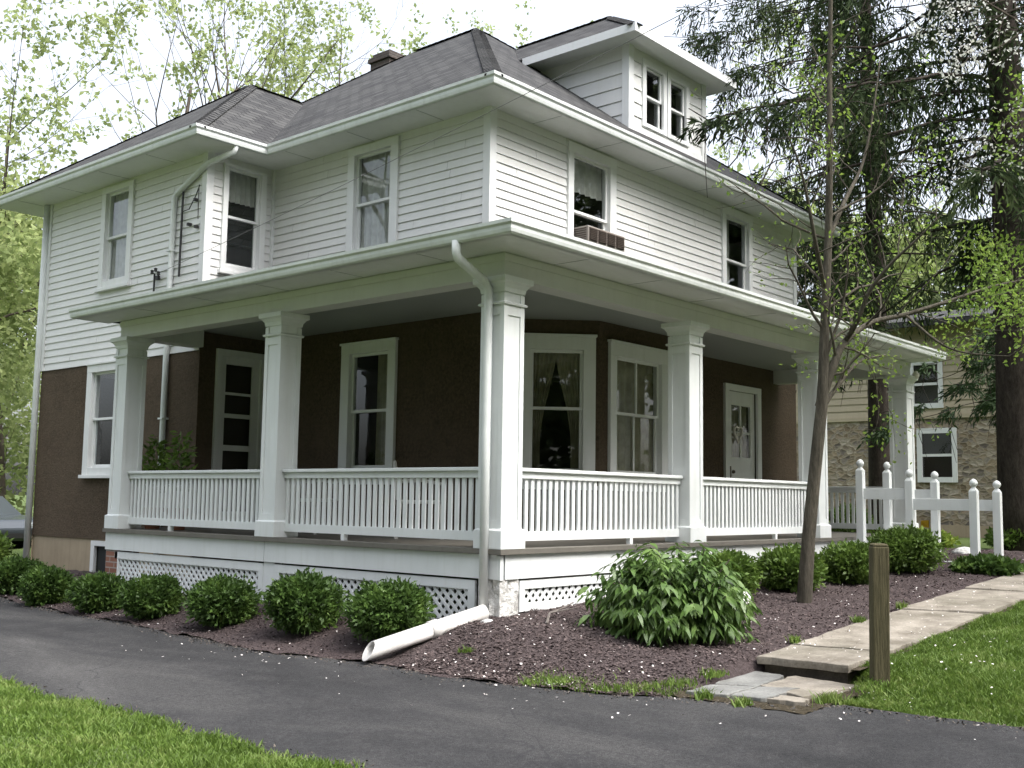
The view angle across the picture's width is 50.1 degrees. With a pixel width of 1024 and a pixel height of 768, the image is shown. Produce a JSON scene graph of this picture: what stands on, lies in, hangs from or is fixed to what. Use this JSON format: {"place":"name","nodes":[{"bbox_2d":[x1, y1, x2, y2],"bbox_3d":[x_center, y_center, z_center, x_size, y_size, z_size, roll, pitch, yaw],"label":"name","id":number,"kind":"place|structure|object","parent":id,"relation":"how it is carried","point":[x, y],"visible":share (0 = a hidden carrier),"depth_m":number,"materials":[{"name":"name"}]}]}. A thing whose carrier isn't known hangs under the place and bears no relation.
{"place":"outdoors","nodes":[
{"label":"outdoors","id":0,"kind":"place"},
{"bbox_2d":[0,675,365,767],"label":"grass","id":1,"kind":"structure","parent":0,"point":[88,718],"depth_m":5.98,"materials":[{"name":"green plant"}]},
{"bbox_2d":[0,596,1023,767],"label":"driveway","id":2,"kind":"structure","parent":0,"point":[368,713],"depth_m":6.82,"materials":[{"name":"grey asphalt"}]},
{"bbox_2d":[5,554,1023,739],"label":"fallen petals","id":3,"kind":"object","parent":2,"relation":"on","point":[663,646],"visible":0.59,"depth_m":8.71,"materials":[{"name":"white plant"}]},
{"bbox_2d":[0,0,1023,494],"label":"sky","id":4,"kind":"structure","parent":0,"point":[549,17],"materials":[{"name":"white"}]},
{"bbox_2d":[1,495,1023,767],"bbox_3d":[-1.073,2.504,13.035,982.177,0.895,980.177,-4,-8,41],"label":"ground","id":5,"kind":"structure","parent":0,"point":[963,543],"depth_m":12.79,"materials":[{"name":"soil"}]},
{"bbox_2d":[0,496,32,546],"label":"parked car","id":6,"kind":"object","parent":5,"relation":"on","point":[12,520],"visible":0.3,"depth_m":23.25,"materials":[{"name":"grey paint"}]},
{"bbox_2d":[0,157,50,451],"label":"garden tree","id":7,"kind":"object","parent":5,"relation":"on","point":[29,334],"visible":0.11,"depth_m":39.33,"materials":[{"name":"green plant"}]},
{"bbox_2d":[0,0,63,151],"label":"overhanging tree","id":8,"kind":"object","parent":5,"relation":"on","point":[41,112],"visible":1,"depth_m":17.10,"materials":[{"name":"green plant"}]},
{"bbox_2d":[0,161,73,514],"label":"garden tree","id":9,"kind":"object","parent":5,"relation":"on","point":[11,270],"visible":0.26,"depth_m":30.67,"materials":[{"name":"green plant"}]},
{"bbox_2d":[0,0,167,498],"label":"bare leafy tree","id":10,"kind":"object","parent":5,"relation":"on","point":[102,21],"visible":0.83,"depth_m":31.84,"materials":[{"name":"green plant"}]},
{"bbox_2d":[0,0,390,288],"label":"bare leafy tree","id":11,"kind":"object","parent":5,"relation":"on","point":[282,45],"visible":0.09,"depth_m":33.15,"materials":[{"name":"green plant"}]},
{"bbox_2d":[0,569,491,665],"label":"mulch bed","id":12,"kind":"object","parent":5,"relation":"on","point":[400,657],"visible":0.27,"depth_m":10.00,"materials":[{"name":"brown wood"}]},
{"bbox_2d":[0,530,16,561],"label":"untrimmed shrub","id":13,"kind":"object","parent":12,"relation":"on","point":[5,543],"visible":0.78,"depth_m":16.73,"materials":[{"name":"green plant"}]},
{"bbox_2d":[0,553,47,594],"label":"untrimmed shrub","id":14,"kind":"object","parent":12,"relation":"on","point":[13,568],"visible":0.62,"depth_m":14.52,"materials":[{"name":"green plant"}]},
{"bbox_2d":[11,564,75,606],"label":"round shrub","id":15,"kind":"object","parent":12,"relation":"on","point":[44,585],"visible":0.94,"depth_m":13.21,"materials":[{"name":"green plant"}]},
{"bbox_2d":[62,570,130,613],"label":"round shrub","id":16,"kind":"object","parent":12,"relation":"on","point":[99,591],"visible":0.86,"depth_m":12.34,"materials":[{"name":"green plant"}]},
{"bbox_2d":[116,571,185,619],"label":"round shrub","id":17,"kind":"object","parent":12,"relation":"on","point":[146,596],"visible":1,"depth_m":11.62,"materials":[{"name":"green plant"}]},
{"bbox_2d":[179,570,263,629],"bbox_3d":[-2.903,2.164,10.951,0.846,0.600,0.845,2,-6,-13],"label":"round shrub","id":18,"kind":"object","parent":12,"relation":"on","point":[217,600],"visible":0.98,"depth_m":10.72,"materials":[{"name":"green plant"}]},
{"bbox_2d":[260,566,348,635],"bbox_3d":[-1.916,2.009,10.094,0.822,0.658,0.826,-4,-8,41],"label":"round shrub","id":19,"kind":"object","parent":12,"relation":"on","point":[297,599],"visible":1,"depth_m":9.93,"materials":[{"name":"green plant"}]},
{"bbox_2d":[338,575,437,641],"bbox_3d":[-1.070,1.974,9.557,0.853,0.610,0.868,3,-6,-18],"label":"round shrub","id":20,"kind":"object","parent":12,"relation":"on","point":[382,609],"visible":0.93,"depth_m":9.33,"materials":[{"name":"green plant"}]},
{"bbox_2d":[362,605,488,661],"bbox_3d":[-0.714,2.087,9.220,1.218,0.401,0.156,6,-8,-37],"label":"drain pipe","id":21,"kind":"object","parent":12,"relation":"on","point":[434,629],"visible":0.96,"depth_m":9.13,"materials":[{"name":"white plastic"}]},
{"bbox_2d":[61,0,435,141],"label":"bare leafy tree","id":22,"kind":"object","parent":5,"relation":"on","point":[202,55],"visible":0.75,"depth_m":35.92,"materials":[{"name":"green plant"}]},
{"bbox_2d":[222,0,592,100],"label":"bare leafy tree","id":23,"kind":"object","parent":5,"relation":"on","point":[367,17],"visible":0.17,"depth_m":41.77,"materials":[{"name":"green plant"}]},
{"bbox_2d":[0,16,951,618],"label":"house","id":24,"kind":"structure","parent":5,"relation":"on","point":[504,356],"depth_m":14.21,"materials":[{"name":"white paint"}]},
{"bbox_2d":[78,360,115,477],"bbox_3d":[-6.122,0.541,16.542,1.120,1.760,0.222,-4,-8,41],"label":"window frame","id":25,"kind":"structure","parent":24,"relation":"in","point":[90,469],"depth_m":16.75,"materials":[{"name":"white wood"}]},
{"bbox_2d":[89,540,107,572],"bbox_3d":[-5.988,2.593,16.146,0.820,0.540,0.060,-4,-8,41],"label":"basement window","id":26,"kind":"structure","parent":24,"relation":"in","point":[100,552],"depth_m":16.33,"materials":[{"name":"white"}]},
{"bbox_2d":[94,179,136,292],"bbox_3d":[-6.012,-2.243,16.778,0.980,1.630,0.222,-4,-8,41],"label":"window frame","id":27,"kind":"structure","parent":24,"relation":"in","point":[118,275],"depth_m":16.92,"materials":[{"name":"white wood"}]},
{"bbox_2d":[141,434,168,528],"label":"potted plant","id":28,"kind":"object","parent":24,"relation":"on","point":[159,449],"visible":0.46,"depth_m":14.16,"materials":[{"name":"green plant"}]},
{"bbox_2d":[159,430,197,529],"bbox_3d":[-4.208,1.207,13.859,0.498,1.266,0.544,-4,-8,41],"label":"potted plant","id":29,"kind":"object","parent":24,"relation":"on","point":[186,461],"visible":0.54,"depth_m":13.82,"materials":[{"name":"green plant"}]},
{"bbox_2d":[217,162,267,274],"bbox_3d":[-3.876,-2.306,15.696,0.222,1.590,0.790,-4,-8,41],"label":"window frame","id":30,"kind":"structure","parent":24,"relation":"in","point":[238,181],"depth_m":15.82,"materials":[{"name":"white wood"}]},
{"bbox_2d":[297,468,338,534],"bbox_3d":[-2.457,1.367,13.168,0.578,0.858,0.636,-1,-6,21],"label":"porch chair","id":31,"kind":"object","parent":24,"relation":"on","point":[321,499],"visible":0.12,"depth_m":13.06,"materials":[{"name":"white wood"}]},
{"bbox_2d":[338,337,398,483],"bbox_3d":[-1.859,0.373,14.353,1.120,1.880,0.222,-4,-8,41],"label":"window frame","id":32,"kind":"structure","parent":24,"relation":"in","point":[386,348],"depth_m":14.39,"materials":[{"name":"white wood"}]},
{"bbox_2d":[345,136,400,250],"bbox_3d":[-1.832,-2.430,14.664,1.060,1.600,0.222,-4,-8,41],"label":"window frame","id":33,"kind":"structure","parent":24,"relation":"in","point":[376,223],"depth_m":14.81,"materials":[{"name":"white wood"}]},
{"bbox_2d":[393,460,441,538],"bbox_3d":[-1.037,1.278,12.132,0.578,0.858,0.636,1,-6,-4],"label":"porch chair","id":34,"kind":"object","parent":24,"relation":"on","point":[394,464],"visible":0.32,"depth_m":11.88,"materials":[{"name":"white wood"}]},
{"bbox_2d":[522,333,597,489],"bbox_3d":[0.576,0.342,13.531,0.960,1.920,0.222,1,-6,-4],"label":"window frame","id":35,"kind":"structure","parent":24,"relation":"in","point":[574,355],"depth_m":13.55,"materials":[{"name":"white wood"}]},
{"bbox_2d":[566,141,616,235],"bbox_3d":[1.043,-2.369,14.835,0.222,1.600,1.140,-4,-8,41],"label":"window frame","id":36,"kind":"structure","parent":24,"relation":"in","point":[598,181],"depth_m":15.00,"materials":[{"name":"white wood"}]},
{"bbox_2d":[574,225,624,251],"bbox_3d":[1.147,-1.927,14.719,0.365,0.220,0.838,-4,-8,41],"label":"air conditioner","id":37,"kind":"object","parent":24,"relation":"attached to","point":[601,237],"visible":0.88,"depth_m":14.49,"materials":[{"name":"brown plastic"}]},
{"bbox_2d":[607,339,667,491],"bbox_3d":[1.615,0.443,14.194,0.222,1.890,1.410,-4,-8,41],"label":"window frame","id":38,"kind":"structure","parent":24,"relation":"in","point":[637,403],"depth_m":14.29,"materials":[{"name":"white wood"}]},
{"bbox_2d":[720,205,752,291],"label":"window frame","id":39,"kind":"structure","parent":24,"relation":"in","point":[727,213],"depth_m":17.94,"materials":[{"name":"white wood"}]},
{"bbox_2d":[855,459,980,555],"bbox_3d":[5.362,1.824,14.540,1.611,1.668,0.104,-4,-8,41],"label":"fence","id":40,"kind":"object","parent":24,"relation":"attached to","point":[913,504],"visible":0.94,"depth_m":14.57,"materials":[{"name":"white paint"}]},
{"bbox_2d":[882,462,1003,556],"bbox_3d":[5.971,1.907,15.239,1.611,1.668,0.104,-4,-8,41],"label":"stair rail","id":41,"kind":"object","parent":24,"relation":"attached to","point":[994,504],"visible":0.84,"depth_m":15.25,"materials":[{"name":"white paint"}]},
{"bbox_2d":[0,547,1023,697],"bbox_3d":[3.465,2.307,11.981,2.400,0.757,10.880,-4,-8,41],"label":"mulch bed","id":42,"kind":"object","parent":5,"relation":"on","point":[741,667],"visible":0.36,"depth_m":8.80,"materials":[{"name":"brown wood"}]},
{"bbox_2d":[480,619,492,622],"bbox_3d":[-0.215,2.047,9.381,0.115,0.072,0.114,3,-6,-19],"label":"stone","id":43,"kind":"object","parent":42,"relation":"on","point":[487,620],"visible":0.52,"depth_m":9.35,"materials":[{"name":"white stone"}]},
{"bbox_2d":[546,602,577,624],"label":"fallen twig","id":44,"kind":"object","parent":42,"relation":"on","point":[554,611],"visible":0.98,"depth_m":9.47,"materials":[{"name":"brown wood"}]},
{"bbox_2d":[574,540,762,647],"bbox_3d":[1.369,1.815,9.223,1.487,1.002,1.569,-4,-8,41],"label":"leaf shrub","id":45,"kind":"object","parent":42,"relation":"on","point":[656,596],"visible":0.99,"depth_m":8.83,"materials":[{"name":"green plant"}]},
{"bbox_2d":[457,599,911,707],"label":"grass","id":46,"kind":"structure","parent":42,"relation":"on","point":[743,701],"depth_m":7.63,"materials":[{"name":"green plant"}]},
{"bbox_2d":[706,547,763,599],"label":"spreading shrub","id":47,"kind":"object","parent":42,"relation":"on","point":[750,572],"visible":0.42,"depth_m":10.86,"materials":[{"name":"green plant"}]},
{"bbox_2d":[753,542,828,592],"bbox_3d":[2.943,1.957,11.619,0.815,0.581,0.860,-1,-6,16],"label":"spreading shrub","id":48,"kind":"object","parent":42,"relation":"on","point":[779,566],"visible":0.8,"depth_m":11.41,"materials":[{"name":"green plant"}]},
{"bbox_2d":[818,538,894,584],"bbox_3d":[3.812,2.003,12.260,0.824,0.569,0.811,1,-6,3],"label":"spreading shrub","id":49,"kind":"object","parent":42,"relation":"on","point":[846,562],"visible":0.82,"depth_m":12.04,"materials":[{"name":"green plant"}]},
{"bbox_2d":[690,0,1023,602],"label":"young tree","id":50,"kind":"object","parent":42,"relation":"on","point":[827,373],"visible":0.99,"depth_m":10.91,"materials":[{"name":"green plant"}]},
{"bbox_2d":[866,520,948,573],"bbox_3d":[4.752,1.984,13.204,0.998,0.701,0.983,3,-6,-18],"label":"spreading shrub","id":51,"kind":"object","parent":42,"relation":"on","point":[912,549],"visible":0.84,"depth_m":12.97,"materials":[{"name":"green plant"}]},
{"bbox_2d":[951,547,969,553],"bbox_3d":[6.339,2.383,15.369,0.326,0.204,0.323,3,-6,-19],"label":"stone","id":52,"kind":"object","parent":42,"relation":"on","point":[962,550],"visible":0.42,"depth_m":15.28,"materials":[{"name":"white stone"}]},
{"bbox_2d":[948,551,1023,576],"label":"shrub","id":53,"kind":"object","parent":42,"relation":"on","point":[985,564],"visible":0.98,"depth_m":12.98,"materials":[{"name":"green plant"}]},
{"bbox_2d":[690,1,849,185],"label":"bare leafy tree","id":54,"kind":"object","parent":5,"relation":"on","point":[737,150],"visible":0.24,"depth_m":45.47,"materials":[{"name":"green plant"}]},
{"bbox_2d":[674,676,866,714],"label":"soil","id":55,"kind":"structure","parent":5,"relation":"on","point":[803,710],"depth_m":7.17,"materials":[{"name":"brown soil"}]},
{"bbox_2d":[686,671,859,706],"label":"flagstone path","id":56,"kind":"structure","parent":55,"relation":"on","point":[767,687],"depth_m":7.61,"materials":[{"name":"grey stone"}]},
{"bbox_2d":[664,0,1023,532],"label":"spruce","id":57,"kind":"object","parent":5,"relation":"on","point":[877,459],"visible":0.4,"depth_m":23.48,"materials":[{"name":"green plant"}]},
{"bbox_2d":[675,0,1023,550],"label":"spruce","id":58,"kind":"object","parent":5,"relation":"on","point":[1009,379],"visible":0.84,"depth_m":17.64,"materials":[{"name":"green plant"}]},
{"bbox_2d":[737,145,979,314],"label":"garden tree","id":59,"kind":"object","parent":5,"relation":"on","point":[895,265],"visible":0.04,"depth_m":45.40,"materials":[{"name":"green plant"}]},
{"bbox_2d":[869,543,889,686],"bbox_3d":[2.567,1.739,7.652,0.116,1.240,0.116,1,-6,3],"label":"wooden post","id":60,"kind":"object","parent":5,"relation":"on","point":[879,634],"visible":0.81,"depth_m":7.62,"materials":[{"name":"brown wood"}]},
{"bbox_2d":[756,606,1013,669],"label":"soil","id":61,"kind":"structure","parent":5,"relation":"on","point":[859,668],"depth_m":8.64,"materials":[{"name":"brown soil"}]},
{"bbox_2d":[757,572,1023,683],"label":"walkway","id":62,"kind":"structure","parent":61,"relation":"on","point":[841,661],"depth_m":9.28,"materials":[{"name":"beige stone"}]},
{"bbox_2d":[796,307,996,537],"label":"stone house","id":63,"kind":"structure","parent":5,"relation":"on","point":[975,452],"depth_m":29.67,"materials":[{"name":"beige stone"}]},
{"bbox_2d":[910,361,943,408],"bbox_3d":[11.402,0.018,29.987,1.060,1.460,0.460,-4,-8,41],"label":"window","id":64,"kind":"structure","parent":63,"relation":"in","point":[931,389],"depth_m":30.11,"materials":[{"name":"white glass"}]},
{"bbox_2d":[916,427,957,481],"bbox_3d":[11.562,1.933,29.619,1.200,1.580,0.460,-4,-8,41],"label":"window","id":65,"kind":"structure","parent":63,"relation":"in","point":[939,452],"depth_m":29.75,"materials":[{"name":"white glass"}]},
{"bbox_2d":[819,206,993,315],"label":"garden tree","id":66,"kind":"object","parent":5,"relation":"on","point":[953,306],"visible":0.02,"depth_m":45.13,"materials":[{"name":"green plant"}]},
{"bbox_2d":[920,520,929,527],"bbox_3d":[8.144,2.961,21.600,0.022,0.550,0.187,7,-8,-43],"label":"marker flag","id":67,"kind":"object","parent":5,"relation":"on","point":[924,523],"visible":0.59,"depth_m":21.61,"materials":[{"name":"yellow plastic"}]},
{"bbox_2d":[856,323,995,462],"bbox_3d":[9.201,1.101,20.573,5.209,4.809,3.806,2,-6,-8],"label":"young fir","id":68,"kind":"object","parent":5,"relation":"on","point":[988,402],"visible":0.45,"depth_m":20.77,"materials":[{"name":"green plant"}]},
{"bbox_2d":[917,526,960,547],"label":"groundcover plant","id":69,"kind":"object","parent":5,"relation":"on","point":[949,539],"visible":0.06,"depth_m":16.55,"materials":[{"name":"green plant"}]},
{"bbox_2d":[895,0,1023,204],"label":"flowering tree","id":70,"kind":"object","parent":5,"relation":"on","point":[1004,13],"visible":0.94,"depth_m":14.49,"materials":[{"name":"plant"}]},
{"bbox_2d":[932,59,1023,363],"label":"overhanging maple","id":71,"kind":"object","parent":5,"relation":"on","point":[1000,252],"visible":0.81,"depth_m":13.35,"materials":[{"name":"green plant"}]},
{"bbox_2d":[983,526,1023,548],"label":"groundcover plant","id":72,"kind":"object","parent":5,"relation":"on","point":[988,538],"visible":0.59,"depth_m":17.53,"materials":[{"name":"green plant"}]},
{"bbox_3d":[10.787,-3.398,-0.681,0.320,10.200,2.000,-4,-8,41],"label":"utility pole","id":73,"kind":"object","parent":5,"relation":"on","visible":0},
{"bbox_2d":[159,0,708,272],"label":"service cable","id":74,"kind":"object","parent":73,"relation":"hanging from","point":[459,127],"visible":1,"depth_m":11.04,"materials":[{"name":"grey plastic"}]},
{"bbox_2d":[828,502,877,532],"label":"upright shrub","id":75,"kind":"object","parent":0,"point":[846,530],"visible":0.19,"depth_m":20.07,"materials":[{"name":"green plant"}]},
{"bbox_2d":[836,600,1023,727],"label":"grass","id":76,"kind":"structure","parent":0,"point":[972,683],"depth_m":7.64,"materials":[{"name":"green plant"}]}
]}

